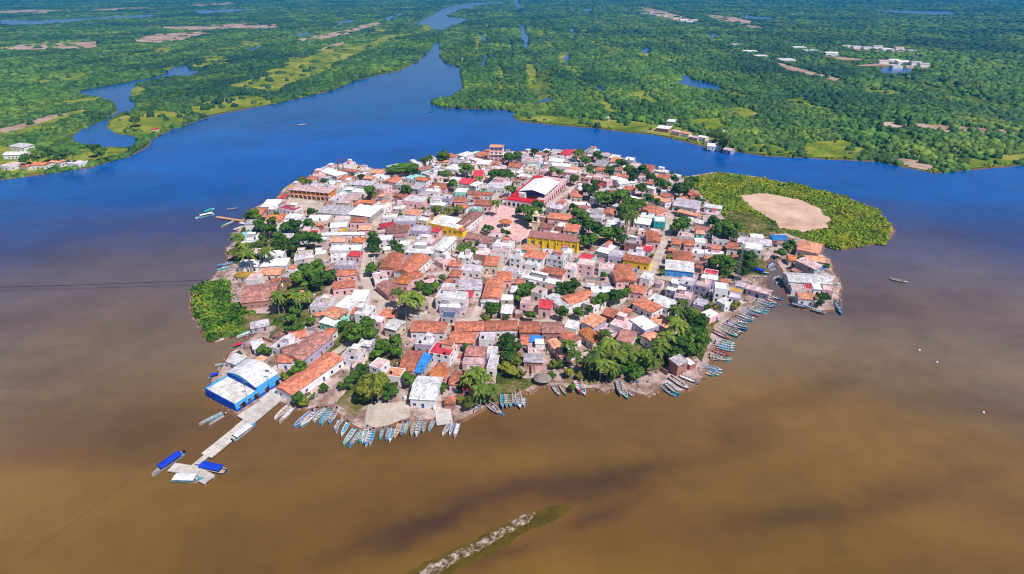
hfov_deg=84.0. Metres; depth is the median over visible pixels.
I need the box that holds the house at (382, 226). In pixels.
[379,222,394,232]
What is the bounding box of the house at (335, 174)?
[322,168,347,180]
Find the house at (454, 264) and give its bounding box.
[448,260,461,271]
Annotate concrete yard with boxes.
[287,197,323,210]
[343,345,368,368]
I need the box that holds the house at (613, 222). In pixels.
[606,219,620,226]
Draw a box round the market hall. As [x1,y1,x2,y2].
[506,175,567,206]
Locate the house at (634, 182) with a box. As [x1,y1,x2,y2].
[615,179,637,186]
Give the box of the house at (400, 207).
[392,202,406,214]
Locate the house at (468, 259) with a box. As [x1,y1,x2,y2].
[458,249,472,265]
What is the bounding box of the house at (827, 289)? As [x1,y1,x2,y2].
[821,284,833,296]
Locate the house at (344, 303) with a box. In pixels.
[335,295,355,316]
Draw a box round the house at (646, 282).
[639,272,653,287]
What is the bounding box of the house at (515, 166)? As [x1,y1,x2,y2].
[507,162,523,171]
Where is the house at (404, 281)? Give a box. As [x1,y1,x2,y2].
[394,274,411,290]
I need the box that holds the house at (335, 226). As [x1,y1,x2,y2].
[330,222,347,231]
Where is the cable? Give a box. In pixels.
[17,280,198,286]
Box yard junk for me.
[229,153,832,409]
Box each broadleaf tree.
[18,153,30,163]
[30,152,43,161]
[41,148,53,160]
[52,150,67,159]
[86,143,101,156]
[93,147,107,156]
[130,116,140,126]
[227,248,239,258]
[243,213,253,219]
[246,208,261,217]
[251,218,265,231]
[256,343,265,353]
[257,233,268,246]
[260,224,277,239]
[263,347,271,356]
[266,216,276,223]
[270,245,280,249]
[271,231,281,240]
[272,234,285,246]
[278,221,290,232]
[279,372,288,379]
[280,236,299,252]
[283,295,292,307]
[283,325,289,331]
[284,313,297,322]
[288,219,302,231]
[289,270,307,289]
[289,303,301,316]
[289,322,304,330]
[289,359,306,372]
[291,391,306,403]
[294,231,317,249]
[296,263,322,280]
[297,176,305,184]
[298,398,309,405]
[303,218,314,227]
[304,179,312,184]
[305,316,315,325]
[307,208,315,214]
[308,234,323,246]
[309,275,322,291]
[311,258,325,279]
[319,383,328,390]
[321,269,336,284]
[337,381,343,390]
[338,320,346,328]
[341,321,364,343]
[342,376,353,387]
[345,337,359,344]
[348,370,359,383]
[354,393,368,402]
[355,362,368,372]
[355,371,383,402]
[357,174,365,179]
[359,316,375,328]
[361,326,378,338]
[363,185,376,199]
[365,262,378,272]
[366,236,381,246]
[368,230,377,235]
[369,245,381,255]
[371,348,382,358]
[371,371,390,387]
[374,338,391,356]
[381,390,390,400]
[384,382,398,397]
[385,166,400,173]
[388,334,402,346]
[389,240,397,244]
[390,162,418,171]
[390,346,402,358]
[392,243,403,251]
[400,184,412,192]
[401,371,415,387]
[405,164,418,174]
[414,280,424,287]
[419,283,432,295]
[431,205,441,215]
[431,281,440,289]
[436,150,450,159]
[437,171,443,175]
[439,274,445,280]
[440,382,447,393]
[443,170,451,181]
[443,206,452,215]
[446,179,456,191]
[453,205,462,214]
[456,243,465,251]
[456,384,462,390]
[456,395,464,402]
[458,163,474,177]
[463,395,478,409]
[465,241,472,246]
[466,246,476,253]
[478,393,487,403]
[481,314,489,321]
[485,304,497,318]
[486,225,493,231]
[487,168,499,177]
[490,302,500,310]
[497,361,510,369]
[498,169,512,177]
[498,332,515,345]
[501,351,513,362]
[502,152,516,163]
[502,314,509,319]
[502,343,516,355]
[505,365,518,375]
[507,169,514,180]
[510,357,521,364]
[512,341,522,351]
[513,151,522,162]
[514,292,522,304]
[515,207,521,216]
[516,283,530,296]
[517,370,525,378]
[518,204,526,217]
[521,205,542,222]
[523,217,531,222]
[524,311,536,320]
[526,281,535,288]
[530,148,538,153]
[531,200,545,207]
[548,166,558,173]
[548,359,558,368]
[549,371,556,377]
[554,281,571,294]
[554,305,568,320]
[556,169,563,177]
[557,360,564,366]
[564,367,573,377]
[568,218,579,224]
[568,383,575,391]
[569,277,580,292]
[570,174,578,185]
[570,203,577,207]
[572,207,582,214]
[573,307,583,316]
[576,211,588,227]
[576,234,589,249]
[576,371,582,379]
[580,156,591,164]
[581,183,599,199]
[581,216,594,233]
[581,364,590,370]
[583,220,603,233]
[584,304,592,313]
[586,166,594,173]
[589,232,598,246]
[591,179,599,184]
[591,296,603,305]
[593,150,601,159]
[593,191,613,206]
[597,292,609,300]
[598,226,613,242]
[600,271,607,279]
[604,165,614,176]
[605,289,619,305]
[607,371,617,381]
[611,189,630,202]
[611,225,624,242]
[614,233,627,246]
[615,159,628,167]
[616,203,630,218]
[616,289,627,303]
[617,356,632,364]
[617,363,628,377]
[622,287,631,296]
[623,165,633,171]
[624,197,645,208]
[624,203,636,212]
[624,360,637,372]
[626,170,638,179]
[628,372,636,380]
[631,366,644,378]
[632,167,639,173]
[635,182,647,196]
[637,358,649,369]
[638,164,648,174]
[642,193,654,202]
[646,172,656,180]
[654,178,665,191]
[654,198,660,203]
[662,181,672,187]
[664,342,676,359]
[670,174,678,182]
[670,182,692,196]
[671,224,680,234]
[671,346,684,355]
[672,216,690,232]
[672,333,686,346]
[680,307,694,327]
[681,342,696,356]
[683,178,693,186]
[684,326,695,341]
[686,315,706,326]
[689,176,699,181]
[691,324,707,342]
[695,343,703,354]
[696,333,711,345]
[700,313,708,321]
[704,304,711,309]
[706,257,719,268]
[707,215,719,230]
[710,225,722,234]
[713,254,726,264]
[714,132,726,140]
[715,219,738,231]
[717,264,727,274]
[718,138,729,146]
[720,269,732,278]
[722,226,739,241]
[724,256,737,268]
[731,301,740,308]
[732,221,743,230]
[736,266,747,279]
[738,250,754,266]
[743,259,757,273]
[748,251,758,258]
[777,249,786,256]
[781,242,793,254]
[787,239,795,245]
[817,292,831,305]
[823,263,830,268]
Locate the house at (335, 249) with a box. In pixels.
[330,245,363,255]
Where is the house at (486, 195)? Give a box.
[467,191,494,199]
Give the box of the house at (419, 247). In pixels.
[404,242,434,261]
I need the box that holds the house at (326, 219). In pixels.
[307,215,331,226]
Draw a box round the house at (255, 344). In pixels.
[250,338,263,355]
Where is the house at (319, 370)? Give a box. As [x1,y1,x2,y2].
[275,352,343,402]
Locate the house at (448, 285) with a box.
[440,282,455,289]
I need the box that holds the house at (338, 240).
[330,237,347,245]
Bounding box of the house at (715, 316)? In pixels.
[702,308,719,323]
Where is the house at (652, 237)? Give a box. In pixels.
[645,230,660,247]
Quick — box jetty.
[190,395,282,467]
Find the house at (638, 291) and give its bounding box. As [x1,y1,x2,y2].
[628,284,645,298]
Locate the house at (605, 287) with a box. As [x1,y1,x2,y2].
[590,283,612,292]
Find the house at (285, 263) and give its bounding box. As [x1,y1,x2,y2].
[260,258,290,270]
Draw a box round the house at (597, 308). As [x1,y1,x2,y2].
[583,292,605,313]
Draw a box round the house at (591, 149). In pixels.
[585,146,598,158]
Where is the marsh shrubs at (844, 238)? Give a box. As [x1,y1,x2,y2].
[686,172,892,248]
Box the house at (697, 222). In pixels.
[691,218,710,227]
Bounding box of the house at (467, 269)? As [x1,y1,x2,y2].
[461,264,482,277]
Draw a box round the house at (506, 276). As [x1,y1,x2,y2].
[496,271,511,287]
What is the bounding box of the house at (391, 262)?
[379,252,405,274]
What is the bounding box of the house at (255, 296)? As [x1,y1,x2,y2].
[240,282,280,308]
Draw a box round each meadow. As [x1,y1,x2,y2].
[0,109,87,136]
[0,145,127,175]
[24,73,84,82]
[62,86,144,101]
[110,110,184,135]
[119,48,170,55]
[150,56,227,69]
[192,95,273,114]
[217,41,259,48]
[231,44,367,90]
[236,57,300,76]
[281,49,334,63]
[359,27,385,34]
[365,35,398,47]
[399,24,430,36]
[461,36,480,60]
[493,67,503,93]
[519,115,714,143]
[526,64,539,88]
[538,30,552,47]
[558,52,579,75]
[595,89,620,111]
[633,88,656,101]
[638,52,659,59]
[692,118,725,128]
[726,86,746,96]
[728,107,756,116]
[744,144,795,154]
[788,99,824,107]
[805,140,862,157]
[866,87,900,93]
[969,153,1023,166]
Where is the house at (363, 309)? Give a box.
[354,303,376,322]
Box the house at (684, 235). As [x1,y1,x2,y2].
[677,231,693,242]
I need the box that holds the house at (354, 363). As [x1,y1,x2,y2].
[352,359,364,371]
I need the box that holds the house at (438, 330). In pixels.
[410,320,447,339]
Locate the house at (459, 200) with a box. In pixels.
[454,197,466,206]
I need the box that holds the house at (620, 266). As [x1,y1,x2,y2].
[614,263,631,269]
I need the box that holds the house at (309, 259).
[294,255,322,268]
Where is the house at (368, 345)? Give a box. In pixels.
[358,337,375,352]
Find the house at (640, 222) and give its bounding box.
[633,217,651,227]
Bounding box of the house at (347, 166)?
[337,164,356,171]
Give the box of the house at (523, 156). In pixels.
[515,154,529,161]
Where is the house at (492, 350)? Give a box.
[486,346,497,360]
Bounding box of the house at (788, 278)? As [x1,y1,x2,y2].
[781,272,831,288]
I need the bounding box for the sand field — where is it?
[739,193,830,232]
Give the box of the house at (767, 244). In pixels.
[736,236,771,251]
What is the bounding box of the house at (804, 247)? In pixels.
[795,240,822,255]
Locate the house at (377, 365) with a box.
[369,357,389,374]
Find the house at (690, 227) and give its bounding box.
[675,217,693,231]
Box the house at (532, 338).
[529,335,541,342]
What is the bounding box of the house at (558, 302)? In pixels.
[545,293,573,312]
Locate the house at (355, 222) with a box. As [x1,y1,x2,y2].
[349,217,367,227]
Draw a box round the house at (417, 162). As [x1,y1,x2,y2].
[410,159,424,166]
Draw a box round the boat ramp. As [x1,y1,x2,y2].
[435,406,452,425]
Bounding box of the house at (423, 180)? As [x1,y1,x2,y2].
[414,176,431,186]
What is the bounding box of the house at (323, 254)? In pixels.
[315,250,327,260]
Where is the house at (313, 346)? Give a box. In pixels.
[284,331,333,364]
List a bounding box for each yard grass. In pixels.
[231,227,334,295]
[269,298,315,338]
[323,320,400,396]
[336,386,376,414]
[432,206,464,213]
[481,352,521,405]
[487,376,554,401]
[563,372,606,384]
[567,337,692,374]
[695,299,722,361]
[722,248,768,275]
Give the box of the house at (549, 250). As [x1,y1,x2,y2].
[542,248,553,254]
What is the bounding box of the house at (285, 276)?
[281,265,303,283]
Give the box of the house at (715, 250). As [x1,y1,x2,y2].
[704,247,723,257]
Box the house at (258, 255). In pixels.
[254,248,269,258]
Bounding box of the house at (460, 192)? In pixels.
[455,188,467,196]
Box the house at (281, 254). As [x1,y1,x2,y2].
[268,250,286,258]
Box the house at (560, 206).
[546,199,567,214]
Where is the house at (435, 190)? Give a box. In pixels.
[425,186,440,195]
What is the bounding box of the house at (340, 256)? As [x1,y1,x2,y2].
[330,253,346,261]
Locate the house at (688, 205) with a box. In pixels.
[672,198,701,212]
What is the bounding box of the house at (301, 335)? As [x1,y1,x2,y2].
[288,328,306,340]
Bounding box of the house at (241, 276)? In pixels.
[232,271,255,281]
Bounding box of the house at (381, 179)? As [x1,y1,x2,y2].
[374,174,389,182]
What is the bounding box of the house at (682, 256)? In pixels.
[672,251,693,261]
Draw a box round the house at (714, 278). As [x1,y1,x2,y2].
[707,274,718,289]
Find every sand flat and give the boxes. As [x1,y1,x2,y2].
[0,9,59,12]
[0,113,66,133]
[1,41,96,49]
[89,7,147,10]
[136,32,202,42]
[162,24,258,29]
[193,2,233,5]
[243,24,277,29]
[297,22,379,40]
[322,42,343,48]
[640,7,689,21]
[705,14,752,23]
[779,63,839,80]
[827,56,860,59]
[854,46,904,51]
[859,63,927,67]
[883,122,1014,133]
[897,158,932,169]
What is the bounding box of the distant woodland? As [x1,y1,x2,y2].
[0,0,1023,80]
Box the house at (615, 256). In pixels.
[607,249,623,263]
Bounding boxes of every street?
[320,295,351,299]
[332,301,385,353]
[359,177,673,324]
[393,260,474,277]
[422,179,507,273]
[468,239,526,320]
[481,261,623,289]
[506,174,671,213]
[542,172,589,210]
[654,275,745,304]
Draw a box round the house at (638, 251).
[627,247,645,256]
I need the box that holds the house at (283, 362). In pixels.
[276,353,293,368]
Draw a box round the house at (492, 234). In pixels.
[487,231,504,242]
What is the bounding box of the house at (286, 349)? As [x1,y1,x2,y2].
[280,343,298,354]
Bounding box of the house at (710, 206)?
[704,203,722,213]
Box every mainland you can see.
[0,0,495,179]
[433,0,1023,173]
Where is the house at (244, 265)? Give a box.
[237,259,261,271]
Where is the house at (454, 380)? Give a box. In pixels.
[448,371,462,391]
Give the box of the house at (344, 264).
[334,260,356,270]
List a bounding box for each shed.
[256,355,267,363]
[270,278,280,282]
[272,331,285,340]
[314,312,322,320]
[315,223,323,229]
[320,237,326,243]
[377,230,384,235]
[383,246,390,253]
[426,274,435,278]
[436,362,446,367]
[444,396,455,409]
[445,278,453,282]
[450,253,458,259]
[472,260,481,264]
[504,192,510,196]
[515,309,522,318]
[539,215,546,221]
[545,285,554,293]
[580,351,588,363]
[585,282,594,289]
[620,307,632,317]
[655,279,664,288]
[668,247,675,254]
[686,357,696,369]
[694,265,703,272]
[696,260,706,266]
[719,278,729,284]
[732,254,738,260]
[777,241,784,247]
[790,268,801,272]
[824,273,833,280]
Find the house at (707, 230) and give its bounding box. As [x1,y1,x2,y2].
[694,225,711,237]
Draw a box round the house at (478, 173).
[473,170,483,181]
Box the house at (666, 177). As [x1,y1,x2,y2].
[657,174,672,181]
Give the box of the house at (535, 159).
[522,155,542,165]
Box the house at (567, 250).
[560,244,572,260]
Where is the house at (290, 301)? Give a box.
[286,290,304,302]
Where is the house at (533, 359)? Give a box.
[523,353,542,367]
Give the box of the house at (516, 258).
[510,249,524,267]
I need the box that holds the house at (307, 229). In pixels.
[300,226,319,243]
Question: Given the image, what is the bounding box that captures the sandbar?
[417,512,536,573]
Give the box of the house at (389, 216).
[383,210,397,221]
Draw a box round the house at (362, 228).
[358,225,373,235]
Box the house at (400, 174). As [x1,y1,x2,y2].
[384,171,403,177]
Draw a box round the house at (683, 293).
[673,286,692,308]
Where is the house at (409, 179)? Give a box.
[405,174,424,183]
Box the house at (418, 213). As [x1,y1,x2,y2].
[405,208,422,218]
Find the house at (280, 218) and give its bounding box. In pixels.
[265,214,286,223]
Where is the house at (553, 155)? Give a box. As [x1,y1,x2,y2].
[549,152,563,158]
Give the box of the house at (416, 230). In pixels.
[410,224,431,236]
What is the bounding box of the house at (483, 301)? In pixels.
[480,298,499,307]
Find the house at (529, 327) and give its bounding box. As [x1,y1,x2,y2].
[519,321,540,336]
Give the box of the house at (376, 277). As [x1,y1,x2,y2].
[372,271,387,286]
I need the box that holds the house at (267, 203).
[261,199,282,207]
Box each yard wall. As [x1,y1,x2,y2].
[262,336,272,342]
[306,327,316,330]
[405,236,416,239]
[456,394,471,397]
[534,366,546,369]
[585,276,599,280]
[660,366,667,374]
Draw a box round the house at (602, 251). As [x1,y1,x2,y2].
[595,240,616,260]
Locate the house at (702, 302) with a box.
[693,297,708,311]
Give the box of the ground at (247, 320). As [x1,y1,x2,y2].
[190,282,274,338]
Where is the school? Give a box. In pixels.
[287,184,336,200]
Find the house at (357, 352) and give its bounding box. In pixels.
[341,344,366,366]
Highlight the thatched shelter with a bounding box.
[533,373,551,385]
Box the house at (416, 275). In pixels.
[404,270,423,285]
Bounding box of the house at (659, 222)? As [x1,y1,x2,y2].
[653,216,665,229]
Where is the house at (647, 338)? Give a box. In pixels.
[640,331,659,349]
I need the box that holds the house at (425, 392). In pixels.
[409,376,442,407]
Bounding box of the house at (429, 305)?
[419,296,434,309]
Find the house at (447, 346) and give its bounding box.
[428,339,457,365]
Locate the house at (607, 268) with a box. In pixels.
[598,263,613,276]
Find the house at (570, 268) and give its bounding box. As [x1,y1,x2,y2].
[564,262,577,277]
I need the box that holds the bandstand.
[499,218,511,228]
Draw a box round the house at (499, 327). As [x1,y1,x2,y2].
[485,320,517,337]
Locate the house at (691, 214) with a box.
[677,209,699,218]
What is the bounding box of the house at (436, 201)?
[429,198,447,210]
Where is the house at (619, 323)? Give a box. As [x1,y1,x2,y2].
[609,311,631,333]
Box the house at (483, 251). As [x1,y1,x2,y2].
[474,243,491,260]
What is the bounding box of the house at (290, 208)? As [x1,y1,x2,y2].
[280,203,302,213]
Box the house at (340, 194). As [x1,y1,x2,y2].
[328,189,347,204]
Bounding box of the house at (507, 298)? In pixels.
[501,294,513,306]
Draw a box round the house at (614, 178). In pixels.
[610,176,628,184]
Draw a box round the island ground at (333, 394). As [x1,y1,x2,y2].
[187,151,895,431]
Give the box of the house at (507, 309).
[500,304,513,319]
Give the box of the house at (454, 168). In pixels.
[445,164,461,173]
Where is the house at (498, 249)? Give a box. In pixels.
[490,243,510,260]
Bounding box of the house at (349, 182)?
[342,178,355,187]
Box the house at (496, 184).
[487,176,513,193]
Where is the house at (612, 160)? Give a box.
[610,156,621,163]
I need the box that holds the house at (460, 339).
[449,331,476,349]
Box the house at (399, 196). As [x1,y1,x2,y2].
[392,192,410,201]
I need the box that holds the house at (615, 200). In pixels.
[609,189,618,203]
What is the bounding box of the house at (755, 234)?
[748,233,764,238]
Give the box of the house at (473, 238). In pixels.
[464,233,482,244]
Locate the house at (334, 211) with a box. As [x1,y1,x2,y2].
[317,204,354,218]
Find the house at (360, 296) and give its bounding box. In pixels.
[349,290,370,305]
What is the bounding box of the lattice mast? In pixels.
[733,241,745,284]
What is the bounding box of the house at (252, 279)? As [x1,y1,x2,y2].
[246,273,264,284]
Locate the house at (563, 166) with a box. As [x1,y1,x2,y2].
[550,162,571,170]
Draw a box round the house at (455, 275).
[448,270,462,282]
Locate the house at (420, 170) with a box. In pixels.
[415,165,431,174]
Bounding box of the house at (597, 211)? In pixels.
[589,208,604,219]
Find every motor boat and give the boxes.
[151,450,185,475]
[171,473,203,482]
[194,461,226,473]
[195,212,214,218]
[198,411,223,425]
[202,208,214,213]
[208,372,220,378]
[209,414,224,425]
[215,337,229,342]
[217,261,232,266]
[217,266,229,270]
[221,220,234,227]
[231,342,243,349]
[231,422,255,442]
[236,330,253,338]
[274,405,290,419]
[279,405,296,423]
[294,409,313,427]
[300,409,318,427]
[303,406,318,421]
[312,408,323,421]
[314,406,326,421]
[318,410,330,424]
[321,409,333,425]
[329,406,338,424]
[334,416,345,429]
[335,418,340,432]
[341,420,349,436]
[343,428,355,444]
[349,431,360,447]
[359,429,366,443]
[361,425,368,442]
[364,428,372,446]
[368,427,375,445]
[379,426,384,439]
[385,425,390,441]
[389,427,394,441]
[394,421,401,438]
[400,420,407,436]
[404,419,409,433]
[410,418,418,436]
[414,418,423,435]
[422,419,426,432]
[428,417,435,430]
[442,420,450,436]
[449,423,454,435]
[453,421,459,437]
[474,401,481,412]
[484,399,500,415]
[500,392,504,408]
[504,392,508,407]
[512,392,517,406]
[515,389,521,408]
[522,397,525,406]
[550,382,559,396]
[558,383,565,395]
[573,380,581,393]
[615,381,621,395]
[619,382,627,399]
[660,384,676,397]
[664,382,678,395]
[669,375,687,390]
[679,374,699,384]
[698,367,713,376]
[704,364,722,371]
[709,353,730,361]
[709,356,731,360]
[711,348,730,355]
[712,351,732,357]
[713,329,729,339]
[714,342,734,349]
[715,340,734,347]
[716,345,734,352]
[718,326,737,337]
[722,324,739,335]
[723,322,736,328]
[727,320,746,331]
[729,319,747,328]
[735,315,750,322]
[737,313,754,321]
[739,311,754,319]
[743,310,758,316]
[747,307,766,314]
[750,267,768,274]
[750,306,768,311]
[752,304,770,310]
[753,302,772,307]
[755,299,774,307]
[757,296,776,304]
[764,298,780,304]
[770,295,782,300]
[790,301,810,309]
[811,308,825,313]
[834,300,841,314]
[835,298,841,309]
[890,278,907,283]
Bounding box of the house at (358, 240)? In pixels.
[351,237,367,247]
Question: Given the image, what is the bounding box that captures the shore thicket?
[190,278,281,340]
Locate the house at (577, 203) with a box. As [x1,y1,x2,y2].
[571,201,590,208]
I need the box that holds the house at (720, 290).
[712,282,728,302]
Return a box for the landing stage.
[167,463,214,484]
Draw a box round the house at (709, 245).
[707,243,721,250]
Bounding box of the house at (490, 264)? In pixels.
[483,256,500,272]
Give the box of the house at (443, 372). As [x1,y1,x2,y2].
[429,366,449,383]
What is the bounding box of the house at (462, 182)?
[458,178,476,188]
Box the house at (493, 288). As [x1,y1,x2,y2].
[482,277,503,304]
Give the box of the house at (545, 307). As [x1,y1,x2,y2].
[538,299,553,316]
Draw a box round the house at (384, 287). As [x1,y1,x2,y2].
[375,280,403,300]
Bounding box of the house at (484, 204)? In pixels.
[474,199,495,210]
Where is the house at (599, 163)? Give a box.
[593,160,608,170]
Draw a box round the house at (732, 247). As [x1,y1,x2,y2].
[726,241,738,254]
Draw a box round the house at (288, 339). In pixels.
[270,333,300,355]
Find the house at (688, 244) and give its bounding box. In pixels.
[683,239,694,251]
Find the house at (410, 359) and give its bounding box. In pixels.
[398,350,423,373]
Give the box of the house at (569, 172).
[563,169,578,177]
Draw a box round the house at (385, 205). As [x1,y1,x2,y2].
[373,200,391,213]
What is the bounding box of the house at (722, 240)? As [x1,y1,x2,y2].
[711,234,729,245]
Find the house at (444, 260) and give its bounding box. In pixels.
[434,251,456,268]
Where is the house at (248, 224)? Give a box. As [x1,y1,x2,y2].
[244,219,258,230]
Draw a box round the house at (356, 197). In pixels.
[343,193,363,203]
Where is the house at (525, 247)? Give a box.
[521,244,539,252]
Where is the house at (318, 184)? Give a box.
[309,183,324,186]
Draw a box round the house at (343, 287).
[332,280,355,294]
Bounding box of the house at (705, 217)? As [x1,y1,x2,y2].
[702,215,723,225]
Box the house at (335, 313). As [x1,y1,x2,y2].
[321,306,349,321]
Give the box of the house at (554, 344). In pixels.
[547,338,567,361]
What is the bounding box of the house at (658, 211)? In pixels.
[640,204,667,216]
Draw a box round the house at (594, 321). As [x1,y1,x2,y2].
[581,313,606,331]
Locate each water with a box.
[0,2,1023,573]
[0,14,153,24]
[73,65,196,146]
[192,9,252,13]
[337,19,353,24]
[384,13,402,20]
[449,3,477,7]
[512,0,521,8]
[519,24,529,48]
[533,98,551,103]
[563,53,568,66]
[641,48,649,53]
[679,75,720,90]
[742,15,773,18]
[880,67,912,72]
[882,10,952,14]
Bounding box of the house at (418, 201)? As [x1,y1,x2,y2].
[403,195,428,207]
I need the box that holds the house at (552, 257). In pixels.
[546,249,567,268]
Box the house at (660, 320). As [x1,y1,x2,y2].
[651,314,674,331]
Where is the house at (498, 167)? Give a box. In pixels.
[490,166,506,176]
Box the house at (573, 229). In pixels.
[563,223,581,234]
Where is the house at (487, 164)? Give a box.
[475,159,491,169]
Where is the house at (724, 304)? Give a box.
[716,297,732,311]
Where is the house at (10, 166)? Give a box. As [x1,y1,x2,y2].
[0,162,22,170]
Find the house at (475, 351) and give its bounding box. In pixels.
[464,345,487,360]
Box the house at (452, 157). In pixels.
[447,153,455,161]
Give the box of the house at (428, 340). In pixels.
[414,332,435,352]
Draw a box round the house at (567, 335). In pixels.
[559,330,581,347]
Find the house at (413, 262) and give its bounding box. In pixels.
[393,253,431,276]
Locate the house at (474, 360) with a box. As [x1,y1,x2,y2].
[462,357,484,370]
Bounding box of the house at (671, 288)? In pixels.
[665,280,682,298]
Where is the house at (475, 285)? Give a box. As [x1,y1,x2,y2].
[458,279,482,296]
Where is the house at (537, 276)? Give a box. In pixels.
[524,270,562,289]
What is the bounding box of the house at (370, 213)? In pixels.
[348,204,381,221]
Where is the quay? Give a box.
[237,388,280,418]
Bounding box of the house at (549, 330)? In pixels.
[541,322,563,339]
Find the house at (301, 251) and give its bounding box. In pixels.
[294,247,313,261]
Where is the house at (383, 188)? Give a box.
[373,183,392,194]
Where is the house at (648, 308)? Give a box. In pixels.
[632,297,662,318]
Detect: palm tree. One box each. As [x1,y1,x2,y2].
[64,151,77,160]
[78,148,89,158]
[128,117,137,130]
[227,233,246,242]
[236,242,249,255]
[236,249,256,271]
[247,240,265,258]
[257,246,277,261]
[269,290,287,312]
[272,297,287,314]
[285,287,301,298]
[285,292,305,315]
[300,290,315,308]
[389,287,404,309]
[395,292,418,321]
[402,291,420,312]
[411,293,428,314]
[425,155,434,164]
[459,372,474,386]
[464,366,486,385]
[470,380,487,408]
[472,371,493,384]
[487,383,501,403]
[490,200,501,214]
[504,185,513,192]
[559,340,578,362]
[566,350,581,370]
[572,149,583,160]
[582,353,598,376]
[589,345,608,358]
[591,358,613,380]
[595,329,612,336]
[599,336,620,358]
[606,360,620,382]
[607,348,628,362]
[618,212,635,234]
[618,342,634,351]
[622,210,639,230]
[627,349,641,361]
[638,347,654,359]
[643,355,660,375]
[649,337,671,359]
[649,342,667,359]
[655,330,676,355]
[663,316,689,344]
[665,304,687,319]
[676,298,690,307]
[688,306,701,325]
[722,136,732,146]
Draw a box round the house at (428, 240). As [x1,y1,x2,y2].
[418,234,435,245]
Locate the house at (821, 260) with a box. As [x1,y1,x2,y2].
[804,255,825,264]
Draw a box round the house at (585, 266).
[577,258,595,274]
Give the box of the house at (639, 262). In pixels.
[622,254,652,269]
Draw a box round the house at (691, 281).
[679,275,696,291]
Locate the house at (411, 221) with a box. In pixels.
[396,215,417,226]
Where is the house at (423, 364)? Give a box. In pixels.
[414,353,431,376]
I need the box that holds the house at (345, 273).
[336,269,356,281]
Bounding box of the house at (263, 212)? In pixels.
[252,208,267,218]
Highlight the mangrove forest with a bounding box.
[0,55,1023,178]
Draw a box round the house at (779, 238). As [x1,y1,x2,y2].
[769,235,787,241]
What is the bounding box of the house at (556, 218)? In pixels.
[547,212,571,224]
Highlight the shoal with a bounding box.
[407,505,570,573]
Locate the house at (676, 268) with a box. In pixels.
[665,259,693,277]
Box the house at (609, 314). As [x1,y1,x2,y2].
[602,307,619,322]
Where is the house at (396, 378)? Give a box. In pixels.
[385,366,404,385]
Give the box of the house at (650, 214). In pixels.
[640,210,654,223]
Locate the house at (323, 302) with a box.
[310,294,336,313]
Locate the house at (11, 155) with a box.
[2,152,30,158]
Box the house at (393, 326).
[383,318,405,336]
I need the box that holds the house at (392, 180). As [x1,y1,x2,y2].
[383,176,402,187]
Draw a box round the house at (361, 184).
[352,180,376,188]
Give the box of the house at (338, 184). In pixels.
[330,180,345,191]
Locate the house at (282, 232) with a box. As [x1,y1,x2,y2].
[276,220,295,233]
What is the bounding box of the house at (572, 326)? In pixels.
[564,320,579,333]
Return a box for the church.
[527,209,580,252]
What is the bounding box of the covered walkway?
[277,194,288,200]
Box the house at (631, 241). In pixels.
[624,235,641,251]
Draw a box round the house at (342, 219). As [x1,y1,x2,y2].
[334,216,350,224]
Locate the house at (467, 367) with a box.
[465,364,479,381]
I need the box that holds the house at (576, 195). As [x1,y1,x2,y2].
[570,190,582,201]
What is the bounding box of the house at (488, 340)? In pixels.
[479,332,494,346]
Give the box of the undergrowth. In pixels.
[243,206,787,393]
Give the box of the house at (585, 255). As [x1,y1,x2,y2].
[575,252,596,262]
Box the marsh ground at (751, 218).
[698,178,883,246]
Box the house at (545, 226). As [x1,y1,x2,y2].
[539,223,552,230]
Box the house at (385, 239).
[379,235,392,247]
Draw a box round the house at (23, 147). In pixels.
[9,143,34,151]
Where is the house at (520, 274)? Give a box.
[502,266,525,278]
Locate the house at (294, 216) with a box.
[284,213,304,219]
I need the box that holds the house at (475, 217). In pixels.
[456,211,482,232]
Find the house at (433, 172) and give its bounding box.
[422,168,438,179]
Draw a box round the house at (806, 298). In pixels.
[794,291,815,305]
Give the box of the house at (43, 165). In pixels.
[31,162,52,169]
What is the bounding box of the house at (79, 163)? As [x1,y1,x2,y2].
[67,160,86,167]
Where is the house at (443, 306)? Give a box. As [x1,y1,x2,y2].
[439,299,461,314]
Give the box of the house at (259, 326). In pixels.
[250,319,269,333]
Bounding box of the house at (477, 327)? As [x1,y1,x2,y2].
[454,321,484,335]
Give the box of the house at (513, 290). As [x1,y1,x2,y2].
[510,285,518,294]
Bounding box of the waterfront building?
[204,359,279,411]
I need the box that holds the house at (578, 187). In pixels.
[575,183,586,193]
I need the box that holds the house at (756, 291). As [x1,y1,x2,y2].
[745,284,771,299]
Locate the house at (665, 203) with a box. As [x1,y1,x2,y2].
[648,194,670,207]
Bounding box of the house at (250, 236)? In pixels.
[244,232,258,241]
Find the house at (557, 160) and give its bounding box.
[547,157,564,165]
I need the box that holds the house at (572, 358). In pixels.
[565,346,577,361]
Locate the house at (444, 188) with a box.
[428,182,451,193]
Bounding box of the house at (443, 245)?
[431,236,455,257]
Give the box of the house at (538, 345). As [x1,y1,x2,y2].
[527,339,545,358]
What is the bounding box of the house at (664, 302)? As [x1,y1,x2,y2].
[649,293,676,315]
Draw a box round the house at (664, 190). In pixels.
[660,186,674,195]
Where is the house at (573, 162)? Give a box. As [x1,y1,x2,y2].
[563,156,580,166]
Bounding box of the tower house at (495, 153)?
[489,144,504,163]
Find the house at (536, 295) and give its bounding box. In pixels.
[531,286,547,300]
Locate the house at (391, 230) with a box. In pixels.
[386,225,408,238]
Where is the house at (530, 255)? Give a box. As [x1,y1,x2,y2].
[523,249,547,268]
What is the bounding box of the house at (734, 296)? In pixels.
[729,292,741,301]
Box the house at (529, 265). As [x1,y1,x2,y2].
[525,261,540,270]
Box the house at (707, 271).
[704,268,718,274]

